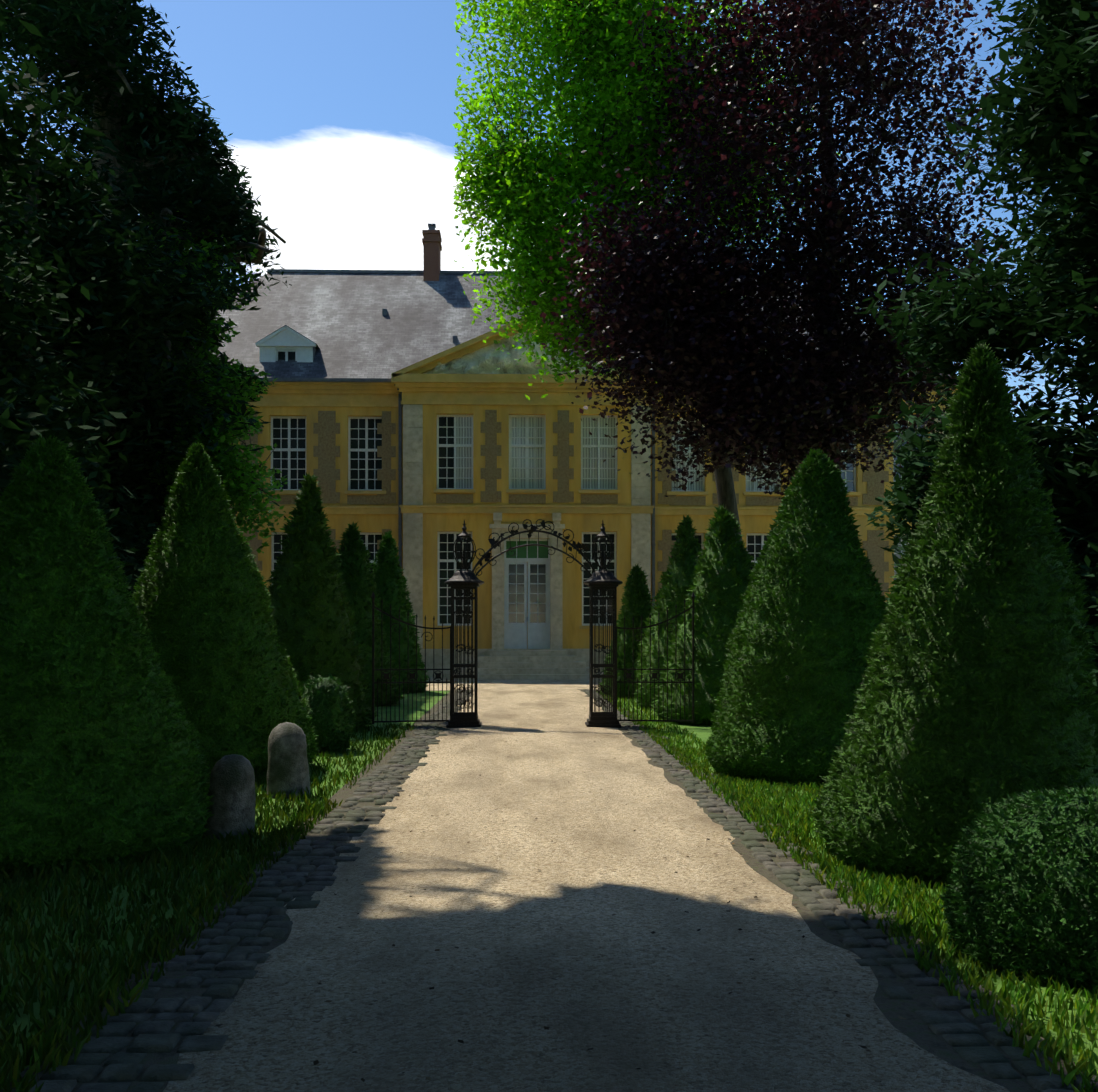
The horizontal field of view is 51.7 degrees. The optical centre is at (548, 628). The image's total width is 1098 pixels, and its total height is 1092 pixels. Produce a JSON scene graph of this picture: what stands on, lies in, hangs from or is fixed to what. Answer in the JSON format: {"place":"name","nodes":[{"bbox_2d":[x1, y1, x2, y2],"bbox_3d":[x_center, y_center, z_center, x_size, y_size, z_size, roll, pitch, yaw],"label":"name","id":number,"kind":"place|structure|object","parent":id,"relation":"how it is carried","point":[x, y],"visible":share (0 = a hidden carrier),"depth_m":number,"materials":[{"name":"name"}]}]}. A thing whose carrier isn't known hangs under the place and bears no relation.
{"place":"outdoors","nodes":[
{"label":"outdoors","id":0,"kind":"place"},
{"bbox_2d":[426,677,602,690],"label":"forecourt gravel","id":1,"kind":"structure","parent":0,"point":[533,684],"depth_m":34.10,"materials":[{"name":"beige gravel"}]},
{"bbox_2d":[255,325,946,679],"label":"chateau","id":2,"kind":"structure","parent":1,"relation":"on","point":[555,661],"depth_m":39.34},
{"bbox_2d":[423,329,622,374],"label":"pediment","id":3,"kind":"structure","parent":2,"relation":"attached to","point":[490,359],"depth_m":39.04,"materials":[{"name":"grey stone"}]},
{"bbox_2d":[504,538,549,648],"bbox_3d":[-0.758,-1.181,39.346,1.600,3.870,0.080,0,0,-1],"label":"front door","id":4,"kind":"structure","parent":2,"relation":"attached to","point":[515,635],"depth_m":39.32,"materials":[{"name":"white wood"}]},
{"bbox_2d":[506,541,547,557],"bbox_3d":[-0.759,-2.736,39.386,1.460,0.600,0.001,0,0,-1],"label":"transom window","id":5,"kind":"structure","parent":4,"relation":"attached to","point":[532,552],"depth_m":39.38,"materials":[{"name":"green glass"}]},
{"bbox_2d":[193,272,949,406],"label":"roof","id":6,"kind":"structure","parent":2,"relation":"attached to","point":[344,325],"depth_m":42.00,"materials":[{"name":"grey stone"}]},
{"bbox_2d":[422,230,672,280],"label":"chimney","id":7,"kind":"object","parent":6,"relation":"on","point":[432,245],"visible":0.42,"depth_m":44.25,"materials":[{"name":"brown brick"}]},
{"bbox_2d":[232,316,957,628],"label":"cornice","id":8,"kind":"structure","parent":2,"relation":"attached to","point":[413,383],"depth_m":39.10,"materials":[{"name":"beige stone"}]},
{"bbox_2d":[244,224,955,620],"bbox_3d":[-0.825,-7.241,42.037,30.700,17.290,5.785,0,0,-1],"label":"chateau lead","id":9,"kind":"object","parent":2,"relation":"attached to","point":[430,226],"visible":0.44,"depth_m":39.59,"materials":[{"name":"grey metal"}]},
{"bbox_2d":[456,417,777,490],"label":"window curtains","id":10,"kind":"object","parent":2,"relation":"attached to","point":[518,451],"visible":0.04,"depth_m":39.46,"materials":[{"name":"white fabric"}]},
{"bbox_2d":[0,690,1097,1086],"bbox_3d":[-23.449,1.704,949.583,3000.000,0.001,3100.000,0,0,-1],"label":"ground grass","id":11,"kind":"structure","parent":0,"point":[426,700],"depth_m":7.02,"materials":[{"name":"green plant"}]},
{"bbox_2d":[0,0,30,25],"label":"tree wood","id":12,"kind":"object","parent":11,"relation":"on","point":[2,21],"depth_m":12.91,"materials":[{"name":"green plant"}]},
{"bbox_2d":[0,197,101,508],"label":"tree","id":13,"kind":"object","parent":11,"relation":"on","point":[11,452],"visible":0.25,"depth_m":11.71,"materials":[{"name":"green plant"}]},
{"bbox_2d":[0,18,147,598],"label":"tree","id":14,"kind":"object","parent":11,"relation":"on","point":[16,308],"visible":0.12,"depth_m":14.99,"materials":[{"name":"green plant"}]},
{"bbox_2d":[0,28,193,599],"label":"tree","id":15,"kind":"object","parent":11,"relation":"on","point":[49,242],"visible":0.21,"depth_m":20.18,"materials":[{"name":"green plant"}]},
{"bbox_2d":[0,434,213,876],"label":"yew cone","id":16,"kind":"object","parent":11,"relation":"on","point":[101,757],"visible":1,"depth_m":8.35,"materials":[{"name":"green plant"}]},
{"bbox_2d":[0,0,291,525],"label":"tree","id":17,"kind":"object","parent":11,"relation":"on","point":[169,155],"visible":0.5,"depth_m":25.92,"materials":[{"name":"green plant"}]},
{"bbox_2d":[103,201,293,552],"bbox_3d":[-8.519,-4.068,27.551,5.633,12.158,5.450,0,0,-1],"label":"tree","id":18,"kind":"object","parent":11,"relation":"on","point":[240,475],"visible":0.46,"depth_m":26.52,"materials":[{"name":"green plant"}]},
{"bbox_2d":[127,442,318,781],"bbox_3d":[-4.177,-0.233,13.634,2.734,3.931,2.740,0,0,-1],"label":"yew cone","id":19,"kind":"object","parent":11,"relation":"on","point":[201,595],"visible":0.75,"depth_m":12.94,"materials":[{"name":"green plant"}]},
{"bbox_2d":[203,754,255,839],"bbox_3d":[-2.624,1.394,9.313,0.420,0.720,0.358,0,0,-1],"label":"stone bollard","id":20,"kind":"object","parent":11,"relation":"on","point":[232,786],"visible":0.83,"depth_m":9.18,"materials":[{"name":"grey stone"}]},
{"bbox_2d":[267,722,309,798],"bbox_3d":[-2.643,1.354,11.514,0.447,0.800,0.387,0,0,-1],"label":"stone bollard","id":21,"kind":"object","parent":11,"relation":"on","point":[288,770],"visible":0.9,"depth_m":11.38,"materials":[{"name":"grey stone"}]},
{"bbox_2d":[266,473,378,729],"bbox_3d":[-4.110,-0.449,19.145,2.443,4.460,2.368,0,0,-1],"label":"yew cone","id":22,"kind":"object","parent":11,"relation":"on","point":[310,608],"visible":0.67,"depth_m":18.76,"materials":[{"name":"green plant"}]},
{"bbox_2d":[300,673,355,753],"bbox_3d":[-3.129,1.179,15.686,0.926,1.133,0.976,0,0,-1],"label":"box shrub","id":23,"kind":"object","parent":11,"relation":"on","point":[332,720],"visible":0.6,"depth_m":15.46,"materials":[{"name":"green plant"}]},
{"bbox_2d":[336,522,404,706],"bbox_3d":[-4.382,-0.319,25.224,2.378,4.128,2.119,0,0,-1],"label":"yew cone","id":24,"kind":"object","parent":11,"relation":"on","point":[354,566],"visible":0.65,"depth_m":24.84,"materials":[{"name":"green plant"}]},
{"bbox_2d":[370,530,428,693],"bbox_3d":[-4.319,-0.450,30.381,2.335,4.437,2.375,0,0,-1],"label":"yew cone","id":25,"kind":"object","parent":11,"relation":"on","point":[390,582],"visible":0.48,"depth_m":29.97,"materials":[{"name":"green plant"}]},
{"bbox_2d":[371,519,694,727],"bbox_3d":[-0.263,-0.077,19.472,5.517,3.602,0.690,0,0,-1],"label":"wrought iron gate","id":26,"kind":"object","parent":11,"relation":"on","point":[598,580],"visible":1,"depth_m":19.36,"materials":[{"name":"black metal"}]},
{"bbox_2d":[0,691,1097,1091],"bbox_3d":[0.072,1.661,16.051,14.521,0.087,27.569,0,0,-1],"label":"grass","id":27,"kind":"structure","parent":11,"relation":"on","point":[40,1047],"depth_m":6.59,"materials":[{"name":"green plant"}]},
{"bbox_2d":[1,689,1097,1091],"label":"cobble gutters","id":28,"kind":"object","parent":11,"relation":"on","point":[959,1033],"visible":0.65,"depth_m":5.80,"materials":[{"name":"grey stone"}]},
{"bbox_2d":[163,689,1008,1091],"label":"path gravel","id":29,"kind":"structure","parent":11,"relation":"on","point":[531,867],"depth_m":5.69,"materials":[{"name":"beige gravel"}]},
{"bbox_2d":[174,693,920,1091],"bbox_3d":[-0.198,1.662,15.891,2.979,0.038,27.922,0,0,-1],"label":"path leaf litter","id":30,"kind":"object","parent":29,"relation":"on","point":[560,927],"visible":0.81,"depth_m":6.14,"materials":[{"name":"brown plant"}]},
{"bbox_2d":[600,564,653,698],"bbox_3d":[2.131,0.073,28.006,1.917,3.368,1.992,0,0,-1],"label":"yew cone","id":31,"kind":"object","parent":11,"relation":"on","point":[636,599],"visible":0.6,"depth_m":27.59,"materials":[{"name":"green plant"}]},
{"bbox_2d":[452,0,839,540],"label":"tree","id":32,"kind":"object","parent":11,"relation":"on","point":[521,203],"visible":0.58,"depth_m":29.32,"materials":[{"name":"green plant"}]},
{"bbox_2d":[634,515,700,708],"bbox_3d":[2.847,-0.347,24.299,2.152,4.275,2.263,0,0,-1],"label":"yew cone","id":33,"kind":"object","parent":11,"relation":"on","point":[676,579],"visible":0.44,"depth_m":23.98,"materials":[{"name":"green plant"}]},
{"bbox_2d":[651,503,755,725],"bbox_3d":[3.216,-0.267,20.797,2.744,4.084,2.786,0,0,-1],"label":"yew cone","id":34,"kind":"object","parent":11,"relation":"on","point":[721,579],"visible":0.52,"depth_m":20.21,"materials":[{"name":"green plant"}]},
{"bbox_2d":[704,448,889,784],"bbox_3d":[3.143,-0.176,13.299,2.590,3.836,2.574,0,0,-1],"label":"yew cone","id":35,"kind":"object","parent":11,"relation":"on","point":[795,666],"visible":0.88,"depth_m":12.69,"materials":[{"name":"green plant"}]},
{"bbox_2d":[522,0,1081,499],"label":"tree","id":36,"kind":"object","parent":11,"relation":"on","point":[694,318],"visible":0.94,"depth_m":25.57,"materials":[{"name":"plant"}]},
{"bbox_2d":[807,341,1097,883],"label":"yew cone","id":37,"kind":"object","parent":11,"relation":"on","point":[974,695],"visible":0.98,"depth_m":7.74,"materials":[{"name":"green plant"}]},
{"bbox_2d":[848,0,1097,709],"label":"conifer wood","id":38,"kind":"object","parent":11,"relation":"on","point":[1056,92],"visible":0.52,"depth_m":14.54,"materials":[{"name":"green plant"}]},
{"bbox_2d":[930,0,1097,446],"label":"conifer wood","id":39,"kind":"object","parent":11,"relation":"on","point":[1010,180],"visible":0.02,"depth_m":20.83,"materials":[{"name":"green plant"}]},
{"bbox_2d":[939,784,1097,992],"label":"box ball","id":40,"kind":"object","parent":11,"relation":"on","point":[1020,894],"visible":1,"depth_m":5.62,"materials":[{"name":"green plant"}]},
{"bbox_2d":[0,0,1097,452],"label":"sky","id":41,"kind":"structure","parent":0,"point":[340,114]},
{"bbox_2d":[229,405,929,648],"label":"building wall","id":42,"kind":"structure","parent":0,"point":[575,636],"depth_m":39.22,"materials":[{"name":"yellow paint"}]},
{"bbox_2d":[181,410,921,595],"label":"quoins","id":43,"kind":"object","parent":42,"relation":"attached to","point":[326,429],"visible":0.29,"depth_m":39.42,"materials":[{"name":"brown stone"}]}
]}

